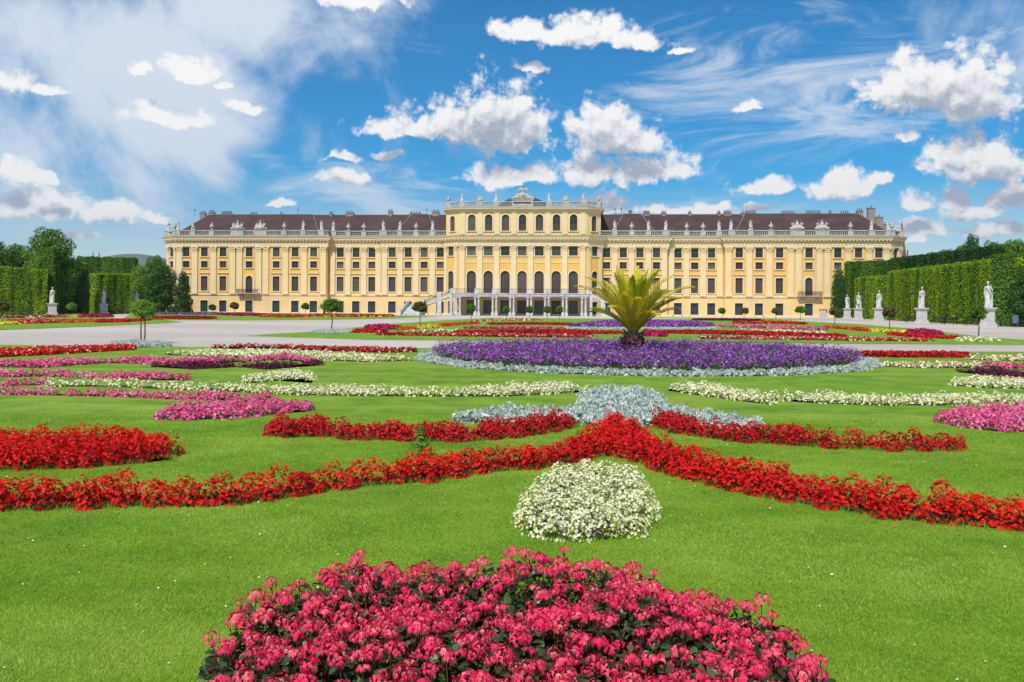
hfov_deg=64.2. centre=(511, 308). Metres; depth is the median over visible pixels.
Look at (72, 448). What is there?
flower bed
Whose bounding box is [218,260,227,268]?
mezzanine window
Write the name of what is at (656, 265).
mezzanine window
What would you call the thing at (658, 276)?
tall window
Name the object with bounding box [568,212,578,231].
belvedere window
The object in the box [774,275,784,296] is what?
tall window
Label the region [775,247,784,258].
attic window
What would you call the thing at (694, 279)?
tall window
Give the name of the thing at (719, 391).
flower bed
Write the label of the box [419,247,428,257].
attic window
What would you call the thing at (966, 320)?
garden bench
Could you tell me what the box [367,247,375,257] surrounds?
attic window
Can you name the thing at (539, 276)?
arched window
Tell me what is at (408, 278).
tall window
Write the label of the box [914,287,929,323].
marble statue
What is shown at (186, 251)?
attic window
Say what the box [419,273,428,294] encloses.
tall window
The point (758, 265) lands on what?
mezzanine window
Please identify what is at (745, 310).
young tree
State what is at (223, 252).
attic window
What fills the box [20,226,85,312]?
tree
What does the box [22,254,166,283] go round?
hills
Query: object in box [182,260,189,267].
mezzanine window
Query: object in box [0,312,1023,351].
gravel court
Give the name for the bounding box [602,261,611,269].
mezzanine window
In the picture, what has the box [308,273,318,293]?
tall window
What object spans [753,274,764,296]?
tall window
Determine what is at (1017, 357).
flower bed
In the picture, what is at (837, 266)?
mezzanine window
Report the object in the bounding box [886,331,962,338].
flower bed
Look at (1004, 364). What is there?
flower bed
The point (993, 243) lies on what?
tree
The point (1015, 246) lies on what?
tree
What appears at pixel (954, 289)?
clipped hedge
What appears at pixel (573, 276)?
arched window
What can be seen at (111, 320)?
flower bed
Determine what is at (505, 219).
belvedere window
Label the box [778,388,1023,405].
flower bed
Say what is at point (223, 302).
window
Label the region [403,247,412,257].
attic window
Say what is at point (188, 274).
tall window
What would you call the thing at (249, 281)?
balcony window
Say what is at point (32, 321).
flower bed
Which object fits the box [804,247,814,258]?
attic window
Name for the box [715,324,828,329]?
flower bed
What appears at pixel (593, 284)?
arched window
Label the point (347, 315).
flower bed
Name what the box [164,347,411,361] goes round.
flower bed
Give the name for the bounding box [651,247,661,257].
attic window
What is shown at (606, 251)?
attic window
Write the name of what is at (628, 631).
flower bed
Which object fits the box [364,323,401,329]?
flower bed
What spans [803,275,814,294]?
balcony window
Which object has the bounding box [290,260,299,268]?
mezzanine window
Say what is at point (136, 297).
marble statue
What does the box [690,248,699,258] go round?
attic window
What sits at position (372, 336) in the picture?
lawn
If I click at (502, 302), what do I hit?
glazed door
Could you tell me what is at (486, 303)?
glazed door
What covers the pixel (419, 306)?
young tree
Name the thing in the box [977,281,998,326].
marble statue
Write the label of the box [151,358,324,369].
foliage bed
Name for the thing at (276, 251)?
attic window
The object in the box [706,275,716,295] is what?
tall window
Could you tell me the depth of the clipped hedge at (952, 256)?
150.13 m
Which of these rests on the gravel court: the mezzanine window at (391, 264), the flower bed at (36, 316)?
the flower bed at (36, 316)
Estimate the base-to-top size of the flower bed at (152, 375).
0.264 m
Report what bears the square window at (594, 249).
in the palace
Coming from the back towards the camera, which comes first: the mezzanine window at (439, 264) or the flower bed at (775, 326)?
the mezzanine window at (439, 264)
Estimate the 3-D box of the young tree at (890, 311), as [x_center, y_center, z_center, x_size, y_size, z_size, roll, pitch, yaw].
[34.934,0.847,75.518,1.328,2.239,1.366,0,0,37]
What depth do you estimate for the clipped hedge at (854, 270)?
184.94 m
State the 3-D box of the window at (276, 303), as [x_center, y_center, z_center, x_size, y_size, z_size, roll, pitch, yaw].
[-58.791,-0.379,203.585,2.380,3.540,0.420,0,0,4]
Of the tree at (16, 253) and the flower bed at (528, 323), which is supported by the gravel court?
the tree at (16, 253)
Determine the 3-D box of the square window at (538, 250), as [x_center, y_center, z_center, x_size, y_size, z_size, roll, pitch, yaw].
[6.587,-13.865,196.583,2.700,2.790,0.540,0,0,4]
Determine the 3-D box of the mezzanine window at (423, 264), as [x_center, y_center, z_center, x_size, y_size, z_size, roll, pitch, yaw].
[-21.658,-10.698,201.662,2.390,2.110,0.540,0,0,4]
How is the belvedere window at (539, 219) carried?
in the palace
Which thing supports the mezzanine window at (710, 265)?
in the palace
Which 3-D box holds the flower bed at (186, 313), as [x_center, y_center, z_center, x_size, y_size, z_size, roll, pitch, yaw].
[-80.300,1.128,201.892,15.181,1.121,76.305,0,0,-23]
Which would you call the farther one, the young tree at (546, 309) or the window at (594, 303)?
the window at (594, 303)
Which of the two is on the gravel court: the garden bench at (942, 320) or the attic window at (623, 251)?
the garden bench at (942, 320)
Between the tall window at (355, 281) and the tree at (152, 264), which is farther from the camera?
the tree at (152, 264)
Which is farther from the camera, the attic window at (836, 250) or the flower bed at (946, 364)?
the attic window at (836, 250)
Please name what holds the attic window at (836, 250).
in the palace
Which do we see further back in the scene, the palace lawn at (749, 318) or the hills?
the hills
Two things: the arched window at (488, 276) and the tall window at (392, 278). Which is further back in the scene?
the tall window at (392, 278)
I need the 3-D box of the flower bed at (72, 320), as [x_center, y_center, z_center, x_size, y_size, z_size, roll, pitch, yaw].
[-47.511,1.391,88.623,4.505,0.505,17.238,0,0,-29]
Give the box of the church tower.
[901,224,907,256]
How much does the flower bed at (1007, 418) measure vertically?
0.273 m
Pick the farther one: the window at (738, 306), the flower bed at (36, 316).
the window at (738, 306)
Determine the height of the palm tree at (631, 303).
3.304 m
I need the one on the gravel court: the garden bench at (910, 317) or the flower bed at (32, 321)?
the garden bench at (910, 317)
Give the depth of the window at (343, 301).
204.14 m
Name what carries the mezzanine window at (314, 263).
in the palace
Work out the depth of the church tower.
418.32 m
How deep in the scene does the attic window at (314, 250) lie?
203.10 m
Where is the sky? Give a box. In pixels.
[0,0,1023,258]
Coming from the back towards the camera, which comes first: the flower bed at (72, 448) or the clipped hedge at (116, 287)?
the clipped hedge at (116, 287)
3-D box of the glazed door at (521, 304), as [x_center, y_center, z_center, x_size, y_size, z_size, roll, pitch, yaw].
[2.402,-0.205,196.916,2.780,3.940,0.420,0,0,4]
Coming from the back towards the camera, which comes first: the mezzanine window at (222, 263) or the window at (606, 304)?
the mezzanine window at (222, 263)
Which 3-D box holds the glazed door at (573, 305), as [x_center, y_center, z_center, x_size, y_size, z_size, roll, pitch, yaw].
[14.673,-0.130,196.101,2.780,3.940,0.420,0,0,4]
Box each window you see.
[168,247,173,257]
[182,247,190,256]
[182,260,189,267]
[186,273,190,292]
[199,247,208,256]
[199,273,208,293]
[199,299,208,311]
[200,260,208,268]
[218,247,227,256]
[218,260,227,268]
[218,273,227,293]
[218,299,227,311]
[244,247,253,256]
[244,260,253,268]
[244,273,253,292]
[244,300,253,311]
[271,260,280,268]
[271,273,280,293]
[271,300,280,312]
[272,247,280,257]
[289,273,299,293]
[290,247,299,257]
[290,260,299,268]
[290,300,299,312]
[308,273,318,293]
[309,247,318,257]
[309,260,317,268]
[309,300,317,312]
[335,247,344,257]
[335,261,344,268]
[335,273,344,294]
[335,300,344,312]
[351,247,360,257]
[351,261,360,268]
[351,273,360,294]
[351,300,360,312]
[366,273,374,294]
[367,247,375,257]
[367,261,375,268]
[367,300,375,312]
[387,247,396,257]
[387,261,396,268]
[387,273,396,294]
[387,300,396,312]
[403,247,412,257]
[403,261,412,268]
[403,273,412,294]
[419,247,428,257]
[419,261,428,268]
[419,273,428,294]
[435,247,443,257]
[435,261,443,268]
[435,274,443,294]
[435,301,443,312]
[447,246,453,256]
[447,269,453,292]
[447,300,453,312]
[449,215,455,231]
[466,213,476,231]
[466,246,476,255]
[466,269,476,292]
[482,269,493,291]
[483,213,493,231]
[483,246,493,255]
[499,269,510,291]
[500,213,510,231]
[500,246,510,255]
[516,269,527,291]
[517,213,527,231]
[517,246,527,256]
[533,269,544,292]
[534,213,544,231]
[534,246,544,256]
[550,269,561,292]
[551,213,561,231]
[551,246,561,256]
[567,269,578,292]
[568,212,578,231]
[568,246,578,256]
[590,214,597,231]
[591,246,598,256]
[591,270,597,293]
[592,301,597,313]
[602,247,611,257]
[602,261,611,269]
[602,274,611,292]
[605,303,610,311]
[618,247,627,257]
[619,261,627,269]
[635,247,644,257]
[635,261,644,269]
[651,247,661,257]
[651,261,660,269]
[652,274,661,290]
[673,274,683,295]
[673,302,682,316]
[674,248,682,258]
[674,261,682,269]
[689,275,699,295]
[689,302,699,316]
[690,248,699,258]
[690,262,699,269]
[706,248,716,258]
[706,262,716,269]
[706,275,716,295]
[706,302,715,315]
[733,274,744,295]
[734,247,744,257]
[734,261,743,269]
[734,302,743,315]
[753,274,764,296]
[754,247,764,257]
[754,261,763,269]
[754,302,763,316]
[774,261,784,269]
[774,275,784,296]
[774,302,783,316]
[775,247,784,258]
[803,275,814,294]
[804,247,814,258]
[804,261,813,269]
[804,303,813,316]
[833,247,842,258]
[833,261,842,269]
[853,247,863,258]
[874,247,883,258]
[893,248,898,257]
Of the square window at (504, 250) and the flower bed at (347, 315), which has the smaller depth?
the flower bed at (347, 315)
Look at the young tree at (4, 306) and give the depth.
80.04 m
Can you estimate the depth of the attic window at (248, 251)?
204.19 m
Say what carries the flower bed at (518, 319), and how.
on the lawn at (372, 336)
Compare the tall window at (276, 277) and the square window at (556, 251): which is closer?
the square window at (556, 251)
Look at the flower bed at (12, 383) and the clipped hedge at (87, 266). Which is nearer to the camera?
the flower bed at (12, 383)
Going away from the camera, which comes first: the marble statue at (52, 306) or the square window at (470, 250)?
the marble statue at (52, 306)
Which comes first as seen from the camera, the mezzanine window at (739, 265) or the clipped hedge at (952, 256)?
the clipped hedge at (952, 256)
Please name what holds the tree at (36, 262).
on the gravel court
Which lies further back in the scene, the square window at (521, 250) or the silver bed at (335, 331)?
the square window at (521, 250)
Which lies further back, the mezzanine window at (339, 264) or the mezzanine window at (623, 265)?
the mezzanine window at (339, 264)
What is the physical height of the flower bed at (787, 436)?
0.305 m
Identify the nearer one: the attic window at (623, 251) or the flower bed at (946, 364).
the flower bed at (946, 364)
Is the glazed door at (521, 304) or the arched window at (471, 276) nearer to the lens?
the glazed door at (521, 304)
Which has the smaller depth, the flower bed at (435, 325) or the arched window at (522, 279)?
the flower bed at (435, 325)
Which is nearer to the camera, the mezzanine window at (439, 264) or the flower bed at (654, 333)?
the flower bed at (654, 333)
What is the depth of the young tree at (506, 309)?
128.96 m
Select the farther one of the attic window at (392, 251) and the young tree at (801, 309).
the attic window at (392, 251)
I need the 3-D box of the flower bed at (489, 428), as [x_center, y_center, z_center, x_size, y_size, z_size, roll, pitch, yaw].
[-0.122,1.579,11.198,2.748,0.326,0.973,0,0,-31]
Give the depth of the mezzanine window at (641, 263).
198.34 m
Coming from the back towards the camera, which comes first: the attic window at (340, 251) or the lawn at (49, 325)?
the attic window at (340, 251)
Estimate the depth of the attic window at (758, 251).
195.84 m
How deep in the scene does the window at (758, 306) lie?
195.89 m
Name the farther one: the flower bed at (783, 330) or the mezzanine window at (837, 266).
the mezzanine window at (837, 266)
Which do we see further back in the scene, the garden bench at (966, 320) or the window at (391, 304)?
the window at (391, 304)
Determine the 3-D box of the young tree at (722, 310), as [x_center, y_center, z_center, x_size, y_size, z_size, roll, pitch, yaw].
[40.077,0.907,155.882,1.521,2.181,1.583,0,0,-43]
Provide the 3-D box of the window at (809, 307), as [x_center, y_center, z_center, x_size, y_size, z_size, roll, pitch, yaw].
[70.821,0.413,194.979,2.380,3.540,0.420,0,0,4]
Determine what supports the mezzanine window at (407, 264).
in the palace
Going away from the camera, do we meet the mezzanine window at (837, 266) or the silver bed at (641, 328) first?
the silver bed at (641, 328)
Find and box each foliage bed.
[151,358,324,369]
[692,318,760,320]
[955,365,1023,378]
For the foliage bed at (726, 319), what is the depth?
127.84 m
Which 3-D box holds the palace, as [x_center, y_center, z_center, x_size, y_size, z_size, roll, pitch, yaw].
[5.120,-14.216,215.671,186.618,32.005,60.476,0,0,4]
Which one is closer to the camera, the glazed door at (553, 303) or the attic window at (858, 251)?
the attic window at (858, 251)
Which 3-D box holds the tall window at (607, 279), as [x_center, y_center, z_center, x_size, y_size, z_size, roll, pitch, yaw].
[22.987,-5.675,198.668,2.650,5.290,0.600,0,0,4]
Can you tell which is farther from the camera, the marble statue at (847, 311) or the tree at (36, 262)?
the marble statue at (847, 311)
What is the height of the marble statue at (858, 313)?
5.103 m
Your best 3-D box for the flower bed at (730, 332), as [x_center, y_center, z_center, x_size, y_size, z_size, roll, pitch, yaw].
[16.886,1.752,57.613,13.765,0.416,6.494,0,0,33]
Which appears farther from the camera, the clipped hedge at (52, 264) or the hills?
the hills
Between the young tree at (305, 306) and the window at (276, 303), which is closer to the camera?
the young tree at (305, 306)
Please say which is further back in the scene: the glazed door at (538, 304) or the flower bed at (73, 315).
the glazed door at (538, 304)
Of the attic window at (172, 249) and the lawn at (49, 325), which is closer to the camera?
the lawn at (49, 325)
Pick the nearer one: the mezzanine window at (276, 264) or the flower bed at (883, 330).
the flower bed at (883, 330)
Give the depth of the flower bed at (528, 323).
85.64 m
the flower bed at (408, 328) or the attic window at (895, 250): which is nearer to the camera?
the flower bed at (408, 328)
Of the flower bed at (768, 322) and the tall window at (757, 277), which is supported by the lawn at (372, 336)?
the flower bed at (768, 322)
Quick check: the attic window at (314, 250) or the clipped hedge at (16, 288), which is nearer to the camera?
the clipped hedge at (16, 288)
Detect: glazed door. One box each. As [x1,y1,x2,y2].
[465,299,476,314]
[482,299,491,313]
[499,299,508,313]
[516,299,526,314]
[533,299,543,313]
[550,299,561,313]
[567,300,578,313]
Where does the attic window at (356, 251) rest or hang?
in the palace
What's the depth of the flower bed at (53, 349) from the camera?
29.48 m
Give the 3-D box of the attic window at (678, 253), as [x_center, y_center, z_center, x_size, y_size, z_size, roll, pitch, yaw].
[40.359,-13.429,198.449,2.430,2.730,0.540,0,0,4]
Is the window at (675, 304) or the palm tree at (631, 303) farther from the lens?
the window at (675, 304)
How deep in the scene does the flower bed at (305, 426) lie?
10.94 m
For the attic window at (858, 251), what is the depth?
194.32 m
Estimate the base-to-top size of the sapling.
0.382 m
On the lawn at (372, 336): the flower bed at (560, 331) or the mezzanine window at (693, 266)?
the flower bed at (560, 331)
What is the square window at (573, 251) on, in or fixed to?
in the palace
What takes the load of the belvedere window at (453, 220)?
in the palace
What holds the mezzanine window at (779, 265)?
in the palace
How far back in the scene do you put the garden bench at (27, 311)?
147.24 m
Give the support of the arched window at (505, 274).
in the palace
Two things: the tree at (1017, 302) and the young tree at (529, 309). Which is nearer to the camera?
the tree at (1017, 302)
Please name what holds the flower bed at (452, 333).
on the lawn at (372, 336)
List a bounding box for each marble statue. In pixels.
[47,287,57,314]
[99,290,108,313]
[132,291,139,313]
[819,299,827,317]
[842,295,851,318]
[853,292,864,319]
[872,290,885,320]
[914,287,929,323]
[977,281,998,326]
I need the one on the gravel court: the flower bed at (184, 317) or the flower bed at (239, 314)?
the flower bed at (239, 314)
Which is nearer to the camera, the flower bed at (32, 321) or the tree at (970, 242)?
the flower bed at (32, 321)
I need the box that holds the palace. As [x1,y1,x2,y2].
[162,185,907,317]
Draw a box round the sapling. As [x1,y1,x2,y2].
[407,425,432,455]
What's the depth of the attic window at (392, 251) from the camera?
202.40 m
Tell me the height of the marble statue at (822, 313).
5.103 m
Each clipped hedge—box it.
[0,266,47,314]
[36,247,69,313]
[69,262,89,313]
[76,256,138,311]
[88,272,131,313]
[843,259,899,317]
[854,275,887,319]
[886,255,1023,326]
[890,242,1012,269]
[989,252,1023,326]
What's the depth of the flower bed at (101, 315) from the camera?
123.41 m
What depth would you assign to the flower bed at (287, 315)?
139.10 m
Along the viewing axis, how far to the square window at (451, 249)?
199.41 m
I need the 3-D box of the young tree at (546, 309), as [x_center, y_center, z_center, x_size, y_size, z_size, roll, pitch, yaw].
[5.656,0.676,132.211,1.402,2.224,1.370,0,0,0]
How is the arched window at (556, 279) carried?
in the palace
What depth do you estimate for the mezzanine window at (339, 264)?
204.19 m
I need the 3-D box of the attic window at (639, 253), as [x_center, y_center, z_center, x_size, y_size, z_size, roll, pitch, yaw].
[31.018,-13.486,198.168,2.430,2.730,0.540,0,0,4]
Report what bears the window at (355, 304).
in the palace
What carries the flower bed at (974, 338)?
on the lawn at (372, 336)
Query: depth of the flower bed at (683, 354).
24.99 m
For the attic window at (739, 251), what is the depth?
196.18 m
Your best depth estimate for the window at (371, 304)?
203.64 m
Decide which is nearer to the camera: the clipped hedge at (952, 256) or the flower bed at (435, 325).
the flower bed at (435, 325)
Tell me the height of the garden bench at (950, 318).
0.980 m
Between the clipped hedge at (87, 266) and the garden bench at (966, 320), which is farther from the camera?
the clipped hedge at (87, 266)
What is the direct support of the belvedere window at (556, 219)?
in the palace
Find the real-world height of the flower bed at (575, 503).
0.236 m
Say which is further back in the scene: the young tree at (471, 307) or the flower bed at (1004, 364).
the young tree at (471, 307)
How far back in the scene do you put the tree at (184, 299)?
184.29 m
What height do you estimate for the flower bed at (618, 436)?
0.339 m
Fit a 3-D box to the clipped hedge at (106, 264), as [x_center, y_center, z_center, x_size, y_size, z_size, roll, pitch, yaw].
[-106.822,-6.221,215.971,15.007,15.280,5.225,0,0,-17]
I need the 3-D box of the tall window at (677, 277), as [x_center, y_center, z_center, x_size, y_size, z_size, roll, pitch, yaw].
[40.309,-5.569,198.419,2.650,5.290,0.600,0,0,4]
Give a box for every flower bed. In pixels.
[0,314,68,317]
[0,320,20,324]
[0,343,137,356]
[0,355,146,367]
[0,368,192,380]
[0,376,52,386]
[0,386,273,401]
[0,409,1023,531]
[0,422,184,470]
[6,318,55,323]
[44,377,593,396]
[51,318,95,322]
[65,314,80,316]
[78,313,114,317]
[94,318,151,322]
[139,352,317,363]
[151,396,314,420]
[152,315,216,318]
[157,311,223,314]
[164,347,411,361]
[197,546,836,681]
[211,343,417,352]
[218,312,265,315]
[239,368,317,382]
[259,313,309,317]
[262,412,333,437]
[308,313,394,316]
[331,416,415,441]
[350,328,387,332]
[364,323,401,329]
[374,331,593,337]
[396,325,419,329]
[406,328,459,331]
[409,407,575,442]
[416,323,441,328]
[432,331,867,373]
[438,320,479,326]
[454,328,623,333]
[463,325,565,329]
[470,318,543,320]
[486,322,574,324]
[511,457,662,542]
[568,319,713,326]
[642,329,667,336]
[652,406,967,451]
[666,329,847,336]
[668,379,780,404]
[698,334,934,340]
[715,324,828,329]
[731,320,808,324]
[737,328,828,332]
[761,319,792,320]
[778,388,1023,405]
[825,325,869,331]
[860,349,972,357]
[868,328,906,332]
[868,359,983,367]
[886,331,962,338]
[904,327,944,334]
[932,401,1023,432]
[948,374,1023,388]
[955,336,1000,341]
[965,353,1023,360]
[980,360,1023,368]
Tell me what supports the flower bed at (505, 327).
on the lawn at (372, 336)
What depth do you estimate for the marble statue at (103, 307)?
167.59 m
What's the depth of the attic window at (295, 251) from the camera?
203.39 m
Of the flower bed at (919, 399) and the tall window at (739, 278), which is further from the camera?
the tall window at (739, 278)
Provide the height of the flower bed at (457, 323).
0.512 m
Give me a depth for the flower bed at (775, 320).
116.40 m
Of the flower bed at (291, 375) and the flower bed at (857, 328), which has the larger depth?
the flower bed at (857, 328)
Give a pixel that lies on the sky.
(120, 120)
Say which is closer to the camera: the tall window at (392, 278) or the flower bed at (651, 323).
the flower bed at (651, 323)
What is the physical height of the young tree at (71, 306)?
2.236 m
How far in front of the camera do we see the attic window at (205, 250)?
204.94 m
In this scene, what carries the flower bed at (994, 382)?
on the lawn at (412, 371)
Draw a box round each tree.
[0,241,17,267]
[0,301,9,320]
[1,243,32,267]
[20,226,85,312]
[28,254,42,301]
[66,302,77,310]
[68,263,90,313]
[127,298,157,339]
[129,264,150,306]
[143,255,165,304]
[144,264,179,311]
[168,271,193,312]
[208,304,216,312]
[229,302,238,315]
[300,303,309,313]
[319,298,342,327]
[411,301,427,323]
[466,304,475,318]
[502,306,509,317]
[525,305,532,317]
[543,306,550,317]
[555,306,562,318]
[574,265,694,352]
[718,307,725,313]
[740,307,748,313]
[771,308,779,313]
[794,306,805,319]
[829,307,840,323]
[830,269,846,317]
[882,306,897,328]
[962,234,979,248]
[969,304,988,335]
[983,240,998,246]
[1002,238,1023,253]
[1007,266,1023,325]
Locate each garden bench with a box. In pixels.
[19,310,32,314]
[906,316,915,322]
[930,319,945,323]
[943,317,957,324]
[965,317,979,324]
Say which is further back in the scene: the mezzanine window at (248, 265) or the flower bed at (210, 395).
the mezzanine window at (248, 265)
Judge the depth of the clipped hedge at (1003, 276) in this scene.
93.92 m
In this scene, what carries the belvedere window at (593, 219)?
in the palace
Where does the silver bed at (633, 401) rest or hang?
on the lawn at (412, 371)
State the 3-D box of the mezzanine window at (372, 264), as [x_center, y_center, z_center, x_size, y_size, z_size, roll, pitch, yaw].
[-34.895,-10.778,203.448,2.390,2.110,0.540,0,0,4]
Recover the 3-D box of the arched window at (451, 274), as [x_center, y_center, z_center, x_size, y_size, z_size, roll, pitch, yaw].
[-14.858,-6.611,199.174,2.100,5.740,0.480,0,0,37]
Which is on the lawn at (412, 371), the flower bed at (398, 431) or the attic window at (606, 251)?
the flower bed at (398, 431)
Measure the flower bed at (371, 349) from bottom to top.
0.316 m
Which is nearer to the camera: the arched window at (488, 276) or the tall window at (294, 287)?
the arched window at (488, 276)
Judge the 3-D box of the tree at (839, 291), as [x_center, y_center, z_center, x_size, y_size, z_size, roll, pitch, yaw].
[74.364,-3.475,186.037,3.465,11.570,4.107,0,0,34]
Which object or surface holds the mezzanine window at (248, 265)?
in the palace
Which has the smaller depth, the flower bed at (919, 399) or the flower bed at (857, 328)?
the flower bed at (919, 399)
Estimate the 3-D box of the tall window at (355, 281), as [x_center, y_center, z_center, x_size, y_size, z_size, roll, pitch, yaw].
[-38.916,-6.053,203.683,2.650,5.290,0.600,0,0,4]
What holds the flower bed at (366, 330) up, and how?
on the lawn at (372, 336)
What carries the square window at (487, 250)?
in the palace
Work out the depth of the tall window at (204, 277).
204.94 m
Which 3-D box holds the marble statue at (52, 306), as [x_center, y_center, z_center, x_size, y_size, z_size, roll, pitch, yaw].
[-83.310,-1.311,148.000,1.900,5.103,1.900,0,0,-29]
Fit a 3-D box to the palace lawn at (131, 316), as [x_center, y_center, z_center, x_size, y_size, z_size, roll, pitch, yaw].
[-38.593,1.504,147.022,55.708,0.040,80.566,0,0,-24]
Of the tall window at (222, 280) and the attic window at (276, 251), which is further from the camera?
the tall window at (222, 280)
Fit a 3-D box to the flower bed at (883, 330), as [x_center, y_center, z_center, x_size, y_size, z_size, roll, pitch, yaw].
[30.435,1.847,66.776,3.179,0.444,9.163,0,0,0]
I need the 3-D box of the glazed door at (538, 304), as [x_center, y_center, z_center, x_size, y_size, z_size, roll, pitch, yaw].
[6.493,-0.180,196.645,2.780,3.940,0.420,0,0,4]
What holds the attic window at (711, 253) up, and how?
in the palace
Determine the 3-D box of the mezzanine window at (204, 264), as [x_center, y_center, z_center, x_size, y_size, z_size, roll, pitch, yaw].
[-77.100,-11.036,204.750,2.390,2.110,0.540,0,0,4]
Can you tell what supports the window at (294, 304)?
in the palace
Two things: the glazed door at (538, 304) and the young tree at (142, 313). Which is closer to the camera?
the young tree at (142, 313)
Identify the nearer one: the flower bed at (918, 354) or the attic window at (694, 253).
the flower bed at (918, 354)
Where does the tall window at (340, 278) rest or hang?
in the palace
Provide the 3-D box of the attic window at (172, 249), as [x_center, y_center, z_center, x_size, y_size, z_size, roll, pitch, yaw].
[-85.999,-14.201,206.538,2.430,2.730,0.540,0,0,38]
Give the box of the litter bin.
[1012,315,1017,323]
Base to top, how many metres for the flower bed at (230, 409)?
0.250 m
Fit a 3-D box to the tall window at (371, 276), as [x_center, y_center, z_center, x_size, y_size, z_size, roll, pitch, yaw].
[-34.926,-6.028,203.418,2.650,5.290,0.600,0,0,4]
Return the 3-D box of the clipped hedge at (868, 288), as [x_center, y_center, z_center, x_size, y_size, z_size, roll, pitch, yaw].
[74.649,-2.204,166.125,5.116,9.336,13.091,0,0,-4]
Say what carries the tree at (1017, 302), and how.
on the gravel court
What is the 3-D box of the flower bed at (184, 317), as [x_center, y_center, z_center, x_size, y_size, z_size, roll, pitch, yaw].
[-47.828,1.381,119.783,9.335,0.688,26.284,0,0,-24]
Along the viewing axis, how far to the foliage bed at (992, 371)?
22.11 m
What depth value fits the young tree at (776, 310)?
151.39 m
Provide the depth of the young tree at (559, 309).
132.81 m
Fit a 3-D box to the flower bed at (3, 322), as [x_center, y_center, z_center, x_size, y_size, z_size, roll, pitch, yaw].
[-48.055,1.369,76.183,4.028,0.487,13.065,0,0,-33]
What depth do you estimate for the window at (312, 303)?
203.10 m
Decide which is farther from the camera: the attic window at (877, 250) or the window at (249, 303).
the window at (249, 303)
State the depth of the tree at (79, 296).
164.41 m
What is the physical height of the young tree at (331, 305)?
2.443 m
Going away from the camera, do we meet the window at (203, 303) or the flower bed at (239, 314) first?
the flower bed at (239, 314)
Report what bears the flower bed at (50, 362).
on the lawn at (412, 371)
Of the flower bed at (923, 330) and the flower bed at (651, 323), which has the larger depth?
the flower bed at (651, 323)
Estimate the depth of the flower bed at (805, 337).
47.23 m
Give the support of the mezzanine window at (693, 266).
in the palace
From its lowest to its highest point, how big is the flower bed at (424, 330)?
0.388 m
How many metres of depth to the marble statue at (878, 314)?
135.58 m
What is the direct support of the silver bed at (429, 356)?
on the lawn at (412, 371)
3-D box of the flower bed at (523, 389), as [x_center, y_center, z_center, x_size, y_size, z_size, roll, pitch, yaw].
[-4.123,1.590,16.793,11.715,0.269,2.200,0,0,0]
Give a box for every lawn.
[0,317,181,329]
[0,345,1023,681]
[124,314,435,319]
[249,318,1023,344]
[654,317,802,319]
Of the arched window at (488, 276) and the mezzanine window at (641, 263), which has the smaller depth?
the arched window at (488, 276)
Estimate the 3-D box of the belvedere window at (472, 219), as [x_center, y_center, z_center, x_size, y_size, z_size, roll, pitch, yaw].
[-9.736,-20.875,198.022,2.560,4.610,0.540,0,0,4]
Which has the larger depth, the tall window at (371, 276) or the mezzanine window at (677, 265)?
the tall window at (371, 276)
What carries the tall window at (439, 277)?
in the palace
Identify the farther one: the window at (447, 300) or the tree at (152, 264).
the tree at (152, 264)
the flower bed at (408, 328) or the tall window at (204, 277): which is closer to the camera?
the flower bed at (408, 328)
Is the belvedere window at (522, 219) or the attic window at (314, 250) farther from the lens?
the attic window at (314, 250)
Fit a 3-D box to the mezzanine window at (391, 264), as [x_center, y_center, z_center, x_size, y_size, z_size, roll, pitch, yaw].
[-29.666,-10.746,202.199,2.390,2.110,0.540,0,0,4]
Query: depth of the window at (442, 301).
201.54 m
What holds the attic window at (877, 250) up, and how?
in the palace
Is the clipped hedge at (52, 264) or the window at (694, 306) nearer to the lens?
the clipped hedge at (52, 264)
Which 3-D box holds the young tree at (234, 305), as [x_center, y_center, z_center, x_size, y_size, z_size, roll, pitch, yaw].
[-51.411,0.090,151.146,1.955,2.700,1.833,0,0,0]
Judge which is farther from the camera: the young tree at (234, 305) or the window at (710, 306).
the window at (710, 306)
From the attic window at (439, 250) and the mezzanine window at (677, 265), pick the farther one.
the attic window at (439, 250)
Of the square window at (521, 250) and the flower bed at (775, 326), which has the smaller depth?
the flower bed at (775, 326)
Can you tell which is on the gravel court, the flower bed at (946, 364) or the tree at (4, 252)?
the tree at (4, 252)
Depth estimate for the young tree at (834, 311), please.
99.18 m
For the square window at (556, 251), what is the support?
in the palace
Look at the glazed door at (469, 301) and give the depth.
197.81 m
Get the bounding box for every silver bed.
[107,338,172,347]
[312,328,352,333]
[414,346,883,376]
[450,383,768,430]
[564,326,721,329]
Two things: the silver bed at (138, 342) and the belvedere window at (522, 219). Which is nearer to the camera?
the silver bed at (138, 342)
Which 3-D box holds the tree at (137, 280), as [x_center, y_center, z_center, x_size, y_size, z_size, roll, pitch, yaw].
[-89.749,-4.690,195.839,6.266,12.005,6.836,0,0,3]
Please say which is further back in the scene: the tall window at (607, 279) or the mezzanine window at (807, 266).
the tall window at (607, 279)
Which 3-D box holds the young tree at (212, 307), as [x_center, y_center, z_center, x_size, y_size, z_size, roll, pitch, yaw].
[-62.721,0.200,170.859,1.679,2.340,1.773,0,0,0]
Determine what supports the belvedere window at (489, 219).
in the palace
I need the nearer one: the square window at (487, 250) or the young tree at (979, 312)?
the young tree at (979, 312)
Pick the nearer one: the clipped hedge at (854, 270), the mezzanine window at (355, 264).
the clipped hedge at (854, 270)

